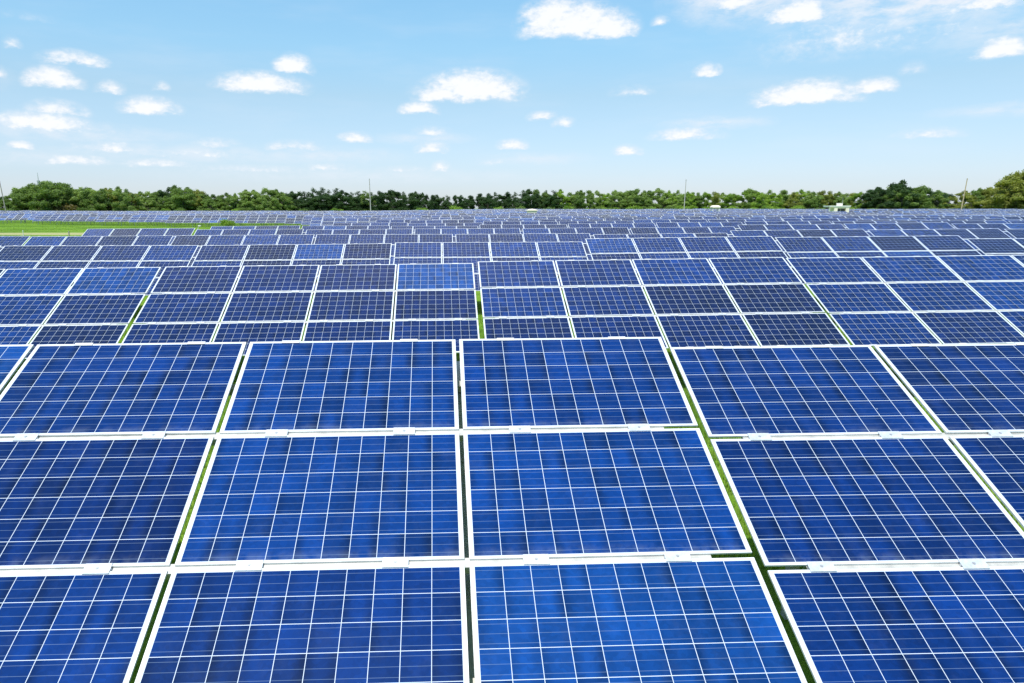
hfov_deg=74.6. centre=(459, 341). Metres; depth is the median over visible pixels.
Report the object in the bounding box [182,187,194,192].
broadleaf tree
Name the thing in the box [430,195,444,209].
broadleaf tree
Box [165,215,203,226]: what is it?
solar rack
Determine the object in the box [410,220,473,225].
solar rack
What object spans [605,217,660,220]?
solar rack
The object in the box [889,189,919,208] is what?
broadleaf tree
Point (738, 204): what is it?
broadleaf tree
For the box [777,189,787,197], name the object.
broadleaf tree
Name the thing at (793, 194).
broadleaf tree
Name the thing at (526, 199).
broadleaf tree
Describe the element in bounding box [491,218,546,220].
solar rack
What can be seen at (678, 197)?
broadleaf tree
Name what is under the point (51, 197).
broadleaf tree
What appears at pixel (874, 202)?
broadleaf tree
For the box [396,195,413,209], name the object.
broadleaf tree
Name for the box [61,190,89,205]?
broadleaf tree
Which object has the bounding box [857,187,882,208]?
broadleaf tree
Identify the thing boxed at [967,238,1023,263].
solar rack
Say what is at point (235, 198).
broadleaf tree
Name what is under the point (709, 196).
broadleaf tree
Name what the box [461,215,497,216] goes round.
solar rack
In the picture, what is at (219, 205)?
broadleaf tree
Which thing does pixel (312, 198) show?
broadleaf tree
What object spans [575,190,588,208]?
broadleaf tree
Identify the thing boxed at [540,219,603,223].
solar rack
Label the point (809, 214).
solar rack
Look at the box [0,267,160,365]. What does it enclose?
solar rack
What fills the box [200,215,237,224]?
solar rack
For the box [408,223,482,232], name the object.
solar rack
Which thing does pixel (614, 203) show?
broadleaf tree
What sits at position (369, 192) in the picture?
mast pole
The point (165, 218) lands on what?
solar rack
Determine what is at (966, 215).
solar rack
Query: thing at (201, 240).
solar rack
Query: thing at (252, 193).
broadleaf tree
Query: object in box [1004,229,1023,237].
solar rack
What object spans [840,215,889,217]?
solar rack
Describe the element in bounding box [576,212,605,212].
solar rack
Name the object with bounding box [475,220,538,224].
solar rack
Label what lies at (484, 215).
solar rack
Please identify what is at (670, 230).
solar rack
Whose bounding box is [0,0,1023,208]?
sky
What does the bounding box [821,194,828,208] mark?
broadleaf tree
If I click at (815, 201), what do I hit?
broadleaf tree
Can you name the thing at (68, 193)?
broadleaf tree
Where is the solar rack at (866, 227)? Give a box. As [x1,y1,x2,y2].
[844,222,954,235]
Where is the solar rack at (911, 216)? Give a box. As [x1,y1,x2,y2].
[888,216,942,217]
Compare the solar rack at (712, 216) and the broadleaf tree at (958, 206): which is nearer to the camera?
the solar rack at (712, 216)
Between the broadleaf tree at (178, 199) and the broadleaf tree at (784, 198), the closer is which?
the broadleaf tree at (178, 199)
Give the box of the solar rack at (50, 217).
[33,214,67,223]
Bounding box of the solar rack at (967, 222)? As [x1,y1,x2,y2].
[921,221,1006,228]
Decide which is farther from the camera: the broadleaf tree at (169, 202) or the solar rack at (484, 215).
the broadleaf tree at (169, 202)
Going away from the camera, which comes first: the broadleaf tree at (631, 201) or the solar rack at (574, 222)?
the solar rack at (574, 222)
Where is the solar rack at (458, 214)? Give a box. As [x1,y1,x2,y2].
[442,214,474,214]
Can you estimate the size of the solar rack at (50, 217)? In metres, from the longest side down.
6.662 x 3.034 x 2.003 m
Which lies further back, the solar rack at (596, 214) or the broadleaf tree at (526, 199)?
the broadleaf tree at (526, 199)
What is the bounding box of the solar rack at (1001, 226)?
[952,223,1023,239]
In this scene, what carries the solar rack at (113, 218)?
on the ground at (52, 231)
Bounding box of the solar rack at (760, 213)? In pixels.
[744,213,776,213]
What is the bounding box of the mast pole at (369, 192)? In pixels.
[369,178,370,210]
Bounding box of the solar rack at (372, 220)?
[369,218,415,223]
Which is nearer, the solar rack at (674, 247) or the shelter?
the solar rack at (674, 247)
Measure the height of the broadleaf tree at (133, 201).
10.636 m
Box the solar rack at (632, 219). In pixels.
[605,219,668,222]
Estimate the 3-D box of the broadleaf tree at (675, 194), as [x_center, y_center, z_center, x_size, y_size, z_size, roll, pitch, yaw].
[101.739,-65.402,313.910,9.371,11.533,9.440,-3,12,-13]
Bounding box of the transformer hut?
[526,209,537,212]
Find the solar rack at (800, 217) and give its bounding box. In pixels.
[774,216,829,218]
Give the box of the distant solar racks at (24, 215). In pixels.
[0,209,1023,223]
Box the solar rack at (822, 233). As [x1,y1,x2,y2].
[730,229,880,257]
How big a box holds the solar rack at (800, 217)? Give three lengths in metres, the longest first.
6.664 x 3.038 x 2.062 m
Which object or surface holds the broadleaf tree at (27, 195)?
on the ground at (52, 231)
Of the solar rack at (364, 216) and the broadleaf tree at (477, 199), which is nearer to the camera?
the solar rack at (364, 216)
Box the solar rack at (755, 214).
[737,214,773,214]
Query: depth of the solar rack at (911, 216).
79.68 m
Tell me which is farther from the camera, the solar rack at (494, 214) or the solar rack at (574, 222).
the solar rack at (494, 214)
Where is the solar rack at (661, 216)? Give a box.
[637,216,685,217]
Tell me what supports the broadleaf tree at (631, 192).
on the ground at (52, 231)
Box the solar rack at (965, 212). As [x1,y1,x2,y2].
[951,212,980,212]
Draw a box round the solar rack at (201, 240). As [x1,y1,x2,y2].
[171,234,314,265]
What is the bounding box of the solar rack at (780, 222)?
[745,221,831,228]
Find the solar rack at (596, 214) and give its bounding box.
[578,214,615,214]
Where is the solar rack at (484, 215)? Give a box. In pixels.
[469,215,499,215]
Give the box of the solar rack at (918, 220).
[857,219,926,224]
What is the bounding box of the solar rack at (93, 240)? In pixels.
[24,235,172,266]
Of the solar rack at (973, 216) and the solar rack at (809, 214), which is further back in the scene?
the solar rack at (809, 214)
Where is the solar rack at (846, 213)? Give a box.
[830,213,863,213]
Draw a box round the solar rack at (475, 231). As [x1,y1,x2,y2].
[415,228,520,241]
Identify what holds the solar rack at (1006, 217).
on the ground at (52, 231)
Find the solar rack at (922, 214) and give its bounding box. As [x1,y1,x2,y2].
[903,214,942,214]
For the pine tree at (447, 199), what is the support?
on the ground at (52, 231)
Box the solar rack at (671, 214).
[653,214,693,215]
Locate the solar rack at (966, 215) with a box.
[942,215,991,216]
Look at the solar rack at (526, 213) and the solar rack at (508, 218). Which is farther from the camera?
the solar rack at (526, 213)
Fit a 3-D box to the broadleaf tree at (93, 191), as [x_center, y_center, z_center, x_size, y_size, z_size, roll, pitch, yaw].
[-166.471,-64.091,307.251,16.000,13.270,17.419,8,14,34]
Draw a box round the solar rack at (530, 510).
[0,336,806,682]
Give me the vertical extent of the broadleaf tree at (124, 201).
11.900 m
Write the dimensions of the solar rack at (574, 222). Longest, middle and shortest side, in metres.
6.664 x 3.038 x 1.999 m
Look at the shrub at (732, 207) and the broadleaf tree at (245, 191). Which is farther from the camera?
the broadleaf tree at (245, 191)
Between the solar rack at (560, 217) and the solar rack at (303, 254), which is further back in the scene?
the solar rack at (560, 217)
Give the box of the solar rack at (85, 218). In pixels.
[62,215,97,224]
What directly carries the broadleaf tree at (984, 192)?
on the ground at (52, 231)
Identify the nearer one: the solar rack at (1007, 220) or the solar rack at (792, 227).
the solar rack at (792, 227)
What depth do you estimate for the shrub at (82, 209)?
294.67 m
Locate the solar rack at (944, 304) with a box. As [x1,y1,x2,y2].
[786,255,1023,357]
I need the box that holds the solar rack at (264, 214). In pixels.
[249,214,278,224]
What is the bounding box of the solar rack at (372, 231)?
[306,229,411,243]
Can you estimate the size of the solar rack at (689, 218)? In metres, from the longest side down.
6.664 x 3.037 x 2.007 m
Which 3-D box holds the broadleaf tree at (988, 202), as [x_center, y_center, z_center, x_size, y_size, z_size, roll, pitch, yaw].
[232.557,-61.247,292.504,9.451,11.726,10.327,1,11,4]
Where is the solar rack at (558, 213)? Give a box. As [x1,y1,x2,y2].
[544,213,573,213]
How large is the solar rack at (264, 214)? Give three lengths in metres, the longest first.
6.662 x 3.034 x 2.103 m
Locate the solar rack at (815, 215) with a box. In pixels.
[790,215,838,217]
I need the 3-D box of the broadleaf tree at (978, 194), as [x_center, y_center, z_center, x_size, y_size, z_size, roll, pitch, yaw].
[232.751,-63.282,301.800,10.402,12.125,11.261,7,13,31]
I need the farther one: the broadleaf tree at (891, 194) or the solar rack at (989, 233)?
the broadleaf tree at (891, 194)
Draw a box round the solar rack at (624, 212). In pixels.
[609,212,639,212]
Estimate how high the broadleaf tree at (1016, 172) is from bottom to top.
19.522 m
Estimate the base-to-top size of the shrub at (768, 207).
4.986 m
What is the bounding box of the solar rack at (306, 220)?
[301,216,342,225]
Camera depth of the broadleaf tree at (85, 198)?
295.66 m
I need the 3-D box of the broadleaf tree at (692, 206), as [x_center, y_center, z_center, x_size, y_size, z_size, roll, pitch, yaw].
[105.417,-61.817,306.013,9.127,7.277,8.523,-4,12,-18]
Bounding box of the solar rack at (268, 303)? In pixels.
[121,263,479,355]
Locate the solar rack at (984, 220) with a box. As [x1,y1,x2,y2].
[930,219,1003,222]
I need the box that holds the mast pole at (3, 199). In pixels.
[0,184,6,212]
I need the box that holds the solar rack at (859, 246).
[775,235,980,284]
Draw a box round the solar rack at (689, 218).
[661,217,716,218]
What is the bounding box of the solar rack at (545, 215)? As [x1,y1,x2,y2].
[525,215,566,216]
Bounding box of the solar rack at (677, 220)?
[633,219,706,226]
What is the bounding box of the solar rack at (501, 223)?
[483,221,557,227]
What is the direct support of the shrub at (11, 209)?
on the ground at (52, 231)
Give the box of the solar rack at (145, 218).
[129,215,164,225]
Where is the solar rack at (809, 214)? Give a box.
[786,214,831,214]
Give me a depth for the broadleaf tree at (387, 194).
321.17 m
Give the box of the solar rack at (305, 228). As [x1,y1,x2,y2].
[302,226,389,234]
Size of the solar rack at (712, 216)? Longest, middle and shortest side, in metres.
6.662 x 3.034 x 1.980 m
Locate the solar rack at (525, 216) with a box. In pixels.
[509,216,548,218]
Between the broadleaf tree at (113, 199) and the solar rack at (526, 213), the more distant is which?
the broadleaf tree at (113, 199)
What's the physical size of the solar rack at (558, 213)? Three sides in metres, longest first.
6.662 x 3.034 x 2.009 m
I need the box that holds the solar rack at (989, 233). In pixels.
[868,228,1022,256]
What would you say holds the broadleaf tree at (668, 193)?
on the ground at (52, 231)
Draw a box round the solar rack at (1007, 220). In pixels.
[1003,219,1023,222]
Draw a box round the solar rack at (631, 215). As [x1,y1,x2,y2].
[609,214,650,215]
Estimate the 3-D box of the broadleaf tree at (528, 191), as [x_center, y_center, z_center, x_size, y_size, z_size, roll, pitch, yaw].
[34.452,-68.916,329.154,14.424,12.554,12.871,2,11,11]
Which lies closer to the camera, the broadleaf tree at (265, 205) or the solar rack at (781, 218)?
the solar rack at (781, 218)
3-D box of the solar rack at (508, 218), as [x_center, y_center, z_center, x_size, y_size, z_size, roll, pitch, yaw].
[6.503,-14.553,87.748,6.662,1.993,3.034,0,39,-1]
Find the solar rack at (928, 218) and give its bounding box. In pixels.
[923,217,986,220]
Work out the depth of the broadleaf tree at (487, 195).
322.21 m
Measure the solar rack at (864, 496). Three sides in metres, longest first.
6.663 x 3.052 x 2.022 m
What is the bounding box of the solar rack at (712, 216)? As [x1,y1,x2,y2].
[687,216,736,218]
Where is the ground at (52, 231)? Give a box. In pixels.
[0,219,1023,682]
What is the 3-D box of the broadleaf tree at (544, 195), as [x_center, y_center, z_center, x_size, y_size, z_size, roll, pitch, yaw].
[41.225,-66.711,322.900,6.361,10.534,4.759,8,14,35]
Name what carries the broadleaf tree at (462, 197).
on the ground at (52, 231)
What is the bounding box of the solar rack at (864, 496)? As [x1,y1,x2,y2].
[670,342,1023,682]
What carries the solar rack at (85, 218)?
on the ground at (52, 231)
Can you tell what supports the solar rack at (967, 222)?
on the ground at (52, 231)
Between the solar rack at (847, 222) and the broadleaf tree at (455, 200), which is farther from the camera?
the broadleaf tree at (455, 200)
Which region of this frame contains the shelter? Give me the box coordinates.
[710,205,720,210]
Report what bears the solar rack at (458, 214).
on the ground at (52, 231)
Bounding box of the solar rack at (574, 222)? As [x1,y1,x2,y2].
[559,221,633,227]
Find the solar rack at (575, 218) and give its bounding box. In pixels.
[547,218,603,219]
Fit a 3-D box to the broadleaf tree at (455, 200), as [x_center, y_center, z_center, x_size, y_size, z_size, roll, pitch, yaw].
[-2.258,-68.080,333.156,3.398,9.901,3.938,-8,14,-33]
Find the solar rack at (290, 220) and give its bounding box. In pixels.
[285,215,323,225]
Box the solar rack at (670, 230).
[630,226,735,236]
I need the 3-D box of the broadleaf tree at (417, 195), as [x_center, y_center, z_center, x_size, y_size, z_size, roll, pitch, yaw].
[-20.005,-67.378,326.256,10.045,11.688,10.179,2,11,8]
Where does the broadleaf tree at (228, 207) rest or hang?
on the ground at (52, 231)
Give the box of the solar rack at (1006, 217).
[988,217,1023,218]
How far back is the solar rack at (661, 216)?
88.39 m
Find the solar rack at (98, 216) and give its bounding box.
[94,214,128,224]
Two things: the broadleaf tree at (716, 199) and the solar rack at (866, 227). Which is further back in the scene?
the broadleaf tree at (716, 199)
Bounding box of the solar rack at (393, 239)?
[314,234,452,263]
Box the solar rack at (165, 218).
[161,215,195,225]
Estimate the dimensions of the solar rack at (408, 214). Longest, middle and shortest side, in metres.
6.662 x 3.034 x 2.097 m
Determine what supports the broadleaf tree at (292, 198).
on the ground at (52, 231)
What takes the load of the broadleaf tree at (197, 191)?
on the ground at (52, 231)
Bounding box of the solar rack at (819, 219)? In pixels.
[783,218,856,224]
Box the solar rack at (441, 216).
[422,215,459,216]
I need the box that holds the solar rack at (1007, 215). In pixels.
[992,215,1023,215]
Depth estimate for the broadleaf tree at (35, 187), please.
302.14 m
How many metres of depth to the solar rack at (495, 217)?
96.86 m
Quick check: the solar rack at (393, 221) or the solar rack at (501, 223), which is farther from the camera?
the solar rack at (393, 221)
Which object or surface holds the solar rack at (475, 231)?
on the ground at (52, 231)
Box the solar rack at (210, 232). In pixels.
[194,229,303,244]
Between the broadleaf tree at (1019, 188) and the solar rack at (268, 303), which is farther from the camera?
the broadleaf tree at (1019, 188)
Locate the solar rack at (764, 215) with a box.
[740,215,789,216]
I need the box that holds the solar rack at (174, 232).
[82,228,194,244]
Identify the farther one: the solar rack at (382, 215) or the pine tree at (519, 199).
the pine tree at (519, 199)
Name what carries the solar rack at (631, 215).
on the ground at (52, 231)
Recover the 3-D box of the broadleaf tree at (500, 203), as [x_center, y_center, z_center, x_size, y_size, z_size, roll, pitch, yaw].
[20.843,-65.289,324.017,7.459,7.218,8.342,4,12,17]
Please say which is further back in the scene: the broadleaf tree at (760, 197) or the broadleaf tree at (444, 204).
the broadleaf tree at (444, 204)
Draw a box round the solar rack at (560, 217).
[534,216,584,218]
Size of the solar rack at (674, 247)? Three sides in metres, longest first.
6.664 x 3.052 x 2.108 m
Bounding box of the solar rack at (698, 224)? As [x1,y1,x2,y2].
[656,222,742,231]
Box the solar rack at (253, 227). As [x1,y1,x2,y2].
[211,226,299,233]
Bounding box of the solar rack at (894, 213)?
[878,213,910,213]
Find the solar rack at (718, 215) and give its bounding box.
[694,215,739,216]
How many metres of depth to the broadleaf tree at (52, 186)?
302.99 m
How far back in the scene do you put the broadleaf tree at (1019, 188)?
282.78 m
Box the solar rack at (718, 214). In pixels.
[702,214,735,214]
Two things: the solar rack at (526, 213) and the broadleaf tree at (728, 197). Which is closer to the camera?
the solar rack at (526, 213)
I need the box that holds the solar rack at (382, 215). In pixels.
[360,215,395,216]
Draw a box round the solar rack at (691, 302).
[478,257,849,348]
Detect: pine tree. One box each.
[296,191,308,208]
[306,188,317,196]
[314,187,327,207]
[328,188,340,206]
[359,192,374,208]
[439,196,452,207]
[506,192,517,205]
[512,190,530,208]
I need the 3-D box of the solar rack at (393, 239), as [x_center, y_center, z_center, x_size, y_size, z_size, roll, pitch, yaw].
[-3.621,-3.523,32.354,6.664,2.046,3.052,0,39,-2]
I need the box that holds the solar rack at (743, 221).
[708,219,781,224]
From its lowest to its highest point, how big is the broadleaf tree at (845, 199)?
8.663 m
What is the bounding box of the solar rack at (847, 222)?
[832,221,917,228]
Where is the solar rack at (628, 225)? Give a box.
[568,223,655,233]
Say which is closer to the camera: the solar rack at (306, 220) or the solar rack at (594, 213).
the solar rack at (306, 220)
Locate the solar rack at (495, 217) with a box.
[463,216,508,218]
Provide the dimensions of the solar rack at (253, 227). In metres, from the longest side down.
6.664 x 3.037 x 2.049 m
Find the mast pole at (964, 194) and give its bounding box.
[961,178,967,209]
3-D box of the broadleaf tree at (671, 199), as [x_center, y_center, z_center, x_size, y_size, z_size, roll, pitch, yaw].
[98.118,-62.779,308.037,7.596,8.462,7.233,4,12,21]
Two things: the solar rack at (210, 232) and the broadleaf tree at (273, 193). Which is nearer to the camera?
the solar rack at (210, 232)
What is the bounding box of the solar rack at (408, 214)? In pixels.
[398,213,427,214]
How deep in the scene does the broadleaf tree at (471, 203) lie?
315.19 m
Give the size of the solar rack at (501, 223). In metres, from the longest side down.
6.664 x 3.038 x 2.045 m
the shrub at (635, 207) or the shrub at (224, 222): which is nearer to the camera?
the shrub at (224, 222)
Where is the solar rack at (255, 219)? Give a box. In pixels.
[247,215,286,225]
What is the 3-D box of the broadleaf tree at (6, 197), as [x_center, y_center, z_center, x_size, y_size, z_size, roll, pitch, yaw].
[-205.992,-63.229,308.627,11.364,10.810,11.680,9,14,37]
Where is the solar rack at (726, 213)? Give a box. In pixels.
[710,213,743,213]
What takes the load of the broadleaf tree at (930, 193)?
on the ground at (52, 231)
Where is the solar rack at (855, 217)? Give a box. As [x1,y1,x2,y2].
[831,216,887,218]
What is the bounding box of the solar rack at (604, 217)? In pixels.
[586,216,635,220]
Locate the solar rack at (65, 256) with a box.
[0,245,198,295]
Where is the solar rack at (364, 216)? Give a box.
[343,215,381,217]
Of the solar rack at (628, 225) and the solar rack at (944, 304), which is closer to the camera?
the solar rack at (944, 304)
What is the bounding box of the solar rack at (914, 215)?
[890,215,938,217]
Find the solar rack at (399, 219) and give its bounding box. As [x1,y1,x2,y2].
[380,219,418,219]
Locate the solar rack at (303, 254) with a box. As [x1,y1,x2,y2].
[191,243,391,302]
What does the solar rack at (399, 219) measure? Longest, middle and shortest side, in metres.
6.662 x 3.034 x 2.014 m
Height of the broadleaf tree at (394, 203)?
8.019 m
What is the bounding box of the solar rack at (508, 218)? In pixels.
[483,218,533,219]
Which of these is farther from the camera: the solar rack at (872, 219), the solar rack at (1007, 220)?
the solar rack at (872, 219)
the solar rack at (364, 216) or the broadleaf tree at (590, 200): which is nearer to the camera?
the solar rack at (364, 216)
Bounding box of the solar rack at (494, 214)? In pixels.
[476,213,508,214]
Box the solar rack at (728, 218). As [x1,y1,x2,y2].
[719,217,765,218]
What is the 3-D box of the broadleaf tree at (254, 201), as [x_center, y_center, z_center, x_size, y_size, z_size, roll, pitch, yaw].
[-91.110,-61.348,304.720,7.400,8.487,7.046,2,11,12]
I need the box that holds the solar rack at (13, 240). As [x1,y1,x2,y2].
[0,236,30,249]
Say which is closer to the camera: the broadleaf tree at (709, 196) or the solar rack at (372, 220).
the solar rack at (372, 220)
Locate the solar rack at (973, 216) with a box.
[944,216,998,218]
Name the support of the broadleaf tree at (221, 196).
on the ground at (52, 231)
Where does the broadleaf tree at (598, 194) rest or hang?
on the ground at (52, 231)
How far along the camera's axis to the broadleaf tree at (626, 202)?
305.83 m
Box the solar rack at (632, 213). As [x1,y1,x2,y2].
[616,213,648,214]
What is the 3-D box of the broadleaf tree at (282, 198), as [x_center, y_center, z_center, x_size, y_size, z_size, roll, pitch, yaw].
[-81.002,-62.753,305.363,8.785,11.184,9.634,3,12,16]
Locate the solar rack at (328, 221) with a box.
[321,218,369,228]
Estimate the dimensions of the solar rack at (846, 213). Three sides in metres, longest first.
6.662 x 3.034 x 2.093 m
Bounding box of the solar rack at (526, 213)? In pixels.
[509,213,542,214]
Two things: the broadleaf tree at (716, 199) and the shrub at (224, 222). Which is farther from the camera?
the broadleaf tree at (716, 199)
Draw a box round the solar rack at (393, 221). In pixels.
[376,219,432,225]
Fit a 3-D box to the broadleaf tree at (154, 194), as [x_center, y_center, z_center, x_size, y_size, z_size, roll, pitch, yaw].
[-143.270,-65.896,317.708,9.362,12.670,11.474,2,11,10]
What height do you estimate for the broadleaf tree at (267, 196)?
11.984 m
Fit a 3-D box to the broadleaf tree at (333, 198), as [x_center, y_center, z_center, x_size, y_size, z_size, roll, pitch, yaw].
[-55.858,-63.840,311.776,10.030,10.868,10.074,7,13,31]
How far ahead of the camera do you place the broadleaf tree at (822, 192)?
321.80 m
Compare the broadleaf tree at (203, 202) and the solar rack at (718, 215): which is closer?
the solar rack at (718, 215)
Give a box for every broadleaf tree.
[0,192,25,207]
[3,183,32,206]
[4,199,10,208]
[6,194,23,210]
[8,187,23,202]
[14,189,42,209]
[18,188,39,208]
[25,182,62,208]
[25,183,65,210]
[42,183,66,205]
[57,182,73,192]
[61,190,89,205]
[62,187,75,205]
[78,188,108,203]
[80,190,91,210]
[87,192,107,210]
[92,188,111,209]
[93,193,119,210]
[111,185,134,207]
[111,190,133,210]
[125,193,144,210]
[129,193,140,210]
[137,191,150,210]
[137,196,152,210]
[143,191,152,210]
[145,196,162,210]
[149,191,163,207]
[154,196,169,210]
[156,186,171,207]
[165,196,174,210]
[169,187,187,209]
[170,188,181,210]
[170,190,196,209]
[179,190,201,210]
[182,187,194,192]
[192,189,204,197]
[192,196,203,209]
[197,192,208,198]
[197,198,213,208]
[202,194,219,207]
[202,200,217,210]
[211,200,227,209]
[219,192,232,203]
[221,197,233,210]
[225,196,238,210]
[233,193,252,210]
[237,189,255,207]
[237,198,253,210]
[246,190,259,207]
[250,190,269,209]
[252,198,262,210]
[255,196,271,210]
[256,187,284,205]
[269,196,282,210]
[275,192,291,210]
[280,196,296,210]
[284,197,299,209]
[289,191,301,210]
[292,198,304,210]
[297,198,314,210]
[305,194,321,210]
[314,195,332,210]
[318,194,336,210]
[329,193,347,210]
[336,194,355,210]
[339,190,352,207]
[349,195,367,210]
[350,197,362,208]
[359,193,377,210]
[372,195,386,210]
[379,193,388,210]
[385,190,395,209]
[385,198,399,210]
[389,190,403,199]
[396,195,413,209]
[408,191,426,209]
[408,198,428,209]
[419,192,430,208]
[426,201,435,209]
[429,195,435,209]
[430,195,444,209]
[439,201,448,209]
[445,202,456,209]
[452,195,457,203]
[453,195,469,206]
[456,197,461,207]
[459,199,474,208]
[475,193,481,207]
[478,193,495,208]
[479,197,496,208]
[496,199,507,208]
[497,193,505,207]
[504,191,511,203]
[508,199,519,208]
[515,194,534,208]
[521,189,537,208]
[528,193,544,208]
[533,189,541,196]
[537,200,549,208]
[540,192,548,203]
[543,193,564,208]
[552,189,570,208]
[561,192,578,207]
[571,195,588,208]
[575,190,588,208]
[585,190,594,207]
[587,195,593,208]
[591,196,607,208]
[593,190,607,203]
[593,193,613,208]
[604,194,625,208]
[605,190,621,207]
[619,193,626,206]
[620,189,641,202]
[621,194,642,208]
[627,195,649,206]
[634,197,652,208]
[641,190,664,206]
[651,188,668,206]
[653,195,670,208]
[663,190,671,205]
[665,196,679,207]
[669,189,682,206]
[669,194,689,206]
[680,192,693,203]
[685,199,697,208]
[690,192,708,208]
[700,192,712,208]
[709,191,720,205]
[712,194,720,205]
[719,192,732,208]
[720,193,734,208]
[732,190,751,208]
[732,193,744,206]
[741,188,763,202]
[744,193,758,208]
[751,193,767,208]
[752,192,768,207]
[762,189,777,203]
[764,193,782,207]
[767,198,783,207]
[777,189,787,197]
[781,194,789,208]
[782,197,802,208]
[786,192,800,208]
[792,189,808,202]
[796,190,820,204]
[800,194,821,208]
[807,195,825,208]
[817,190,825,207]
[821,191,839,204]
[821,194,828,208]
[826,191,844,208]
[833,196,849,205]
[847,192,863,207]
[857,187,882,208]
[864,187,889,208]
[869,196,884,208]
[877,190,901,208]
[878,179,913,198]
[883,184,921,208]
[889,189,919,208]
[908,193,926,208]
[910,191,931,208]
[911,184,932,207]
[926,190,938,204]
[928,191,949,208]
[931,190,951,202]
[931,192,953,208]
[941,196,961,208]
[950,191,980,207]
[951,204,963,208]
[958,194,980,208]
[962,187,985,208]
[978,187,993,206]
[979,188,1005,208]
[986,185,1023,207]
[990,176,1023,208]
[991,171,1022,201]
[995,169,1023,193]
[1010,181,1023,208]
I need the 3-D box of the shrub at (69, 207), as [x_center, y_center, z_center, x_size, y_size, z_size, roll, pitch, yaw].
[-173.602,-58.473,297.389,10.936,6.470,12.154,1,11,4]
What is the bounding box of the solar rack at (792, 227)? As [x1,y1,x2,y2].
[738,224,845,235]
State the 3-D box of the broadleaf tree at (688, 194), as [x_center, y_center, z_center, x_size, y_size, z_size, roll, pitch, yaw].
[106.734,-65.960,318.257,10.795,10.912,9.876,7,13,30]
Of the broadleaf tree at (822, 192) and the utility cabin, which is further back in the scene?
the broadleaf tree at (822, 192)
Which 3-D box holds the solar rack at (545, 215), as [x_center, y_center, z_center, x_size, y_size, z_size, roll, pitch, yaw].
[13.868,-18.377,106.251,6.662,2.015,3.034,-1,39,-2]
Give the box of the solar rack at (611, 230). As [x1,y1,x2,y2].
[522,227,629,241]
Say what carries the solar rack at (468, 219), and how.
on the ground at (52, 231)
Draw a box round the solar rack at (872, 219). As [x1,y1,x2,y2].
[862,218,927,220]
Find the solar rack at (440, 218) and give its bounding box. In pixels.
[417,217,462,218]
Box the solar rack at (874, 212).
[859,212,888,213]
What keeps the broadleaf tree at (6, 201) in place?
on the ground at (52, 231)
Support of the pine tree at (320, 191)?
on the ground at (52, 231)
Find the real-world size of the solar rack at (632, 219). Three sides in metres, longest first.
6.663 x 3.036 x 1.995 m
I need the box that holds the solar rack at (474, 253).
[393,242,587,290]
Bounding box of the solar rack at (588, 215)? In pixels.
[567,215,608,216]
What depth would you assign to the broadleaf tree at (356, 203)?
320.57 m
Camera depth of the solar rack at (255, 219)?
122.84 m
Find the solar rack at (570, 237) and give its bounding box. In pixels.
[455,233,591,260]
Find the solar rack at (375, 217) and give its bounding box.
[355,217,396,221]
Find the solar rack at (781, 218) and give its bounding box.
[733,217,795,220]
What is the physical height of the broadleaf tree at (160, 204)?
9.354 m
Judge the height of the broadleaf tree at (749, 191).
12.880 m
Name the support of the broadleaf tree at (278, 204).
on the ground at (52, 231)
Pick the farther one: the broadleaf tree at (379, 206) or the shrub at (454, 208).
the broadleaf tree at (379, 206)
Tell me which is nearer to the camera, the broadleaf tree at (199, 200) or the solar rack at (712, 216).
the solar rack at (712, 216)
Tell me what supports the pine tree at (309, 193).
on the ground at (52, 231)
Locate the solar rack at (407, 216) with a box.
[386,216,420,217]
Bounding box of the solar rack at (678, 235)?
[593,233,738,257]
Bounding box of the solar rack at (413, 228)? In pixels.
[391,226,477,233]
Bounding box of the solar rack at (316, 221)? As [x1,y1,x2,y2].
[310,217,353,225]
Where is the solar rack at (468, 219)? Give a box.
[445,219,489,222]
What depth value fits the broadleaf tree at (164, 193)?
314.65 m
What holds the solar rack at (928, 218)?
on the ground at (52, 231)
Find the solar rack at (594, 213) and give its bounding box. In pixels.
[578,213,610,213]
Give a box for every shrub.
[3,207,18,210]
[52,203,77,210]
[76,206,87,210]
[174,208,187,210]
[220,218,235,225]
[449,206,462,209]
[625,205,646,208]
[674,205,690,208]
[724,205,738,208]
[761,206,780,208]
[790,205,803,208]
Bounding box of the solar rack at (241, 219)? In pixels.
[235,216,263,225]
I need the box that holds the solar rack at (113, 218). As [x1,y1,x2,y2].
[96,215,131,225]
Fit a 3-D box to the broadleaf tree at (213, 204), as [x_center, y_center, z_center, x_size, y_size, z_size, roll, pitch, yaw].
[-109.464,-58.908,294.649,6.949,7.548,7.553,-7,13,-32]
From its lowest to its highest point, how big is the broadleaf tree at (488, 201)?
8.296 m
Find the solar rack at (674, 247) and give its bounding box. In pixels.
[585,236,804,292]
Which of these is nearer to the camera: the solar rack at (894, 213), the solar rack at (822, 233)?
the solar rack at (822, 233)
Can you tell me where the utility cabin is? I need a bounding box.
[823,201,850,211]
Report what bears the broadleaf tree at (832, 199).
on the ground at (52, 231)
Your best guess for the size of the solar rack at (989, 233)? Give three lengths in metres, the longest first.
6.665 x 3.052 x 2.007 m
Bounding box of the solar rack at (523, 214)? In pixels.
[506,214,540,214]
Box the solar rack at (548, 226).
[480,224,567,241]
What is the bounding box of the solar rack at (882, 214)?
[862,214,902,214]
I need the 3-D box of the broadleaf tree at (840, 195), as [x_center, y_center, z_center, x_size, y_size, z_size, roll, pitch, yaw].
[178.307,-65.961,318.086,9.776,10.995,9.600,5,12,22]
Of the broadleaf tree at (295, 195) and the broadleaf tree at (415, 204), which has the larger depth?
the broadleaf tree at (295, 195)
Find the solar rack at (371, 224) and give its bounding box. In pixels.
[333,223,406,228]
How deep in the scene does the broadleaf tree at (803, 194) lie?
316.64 m

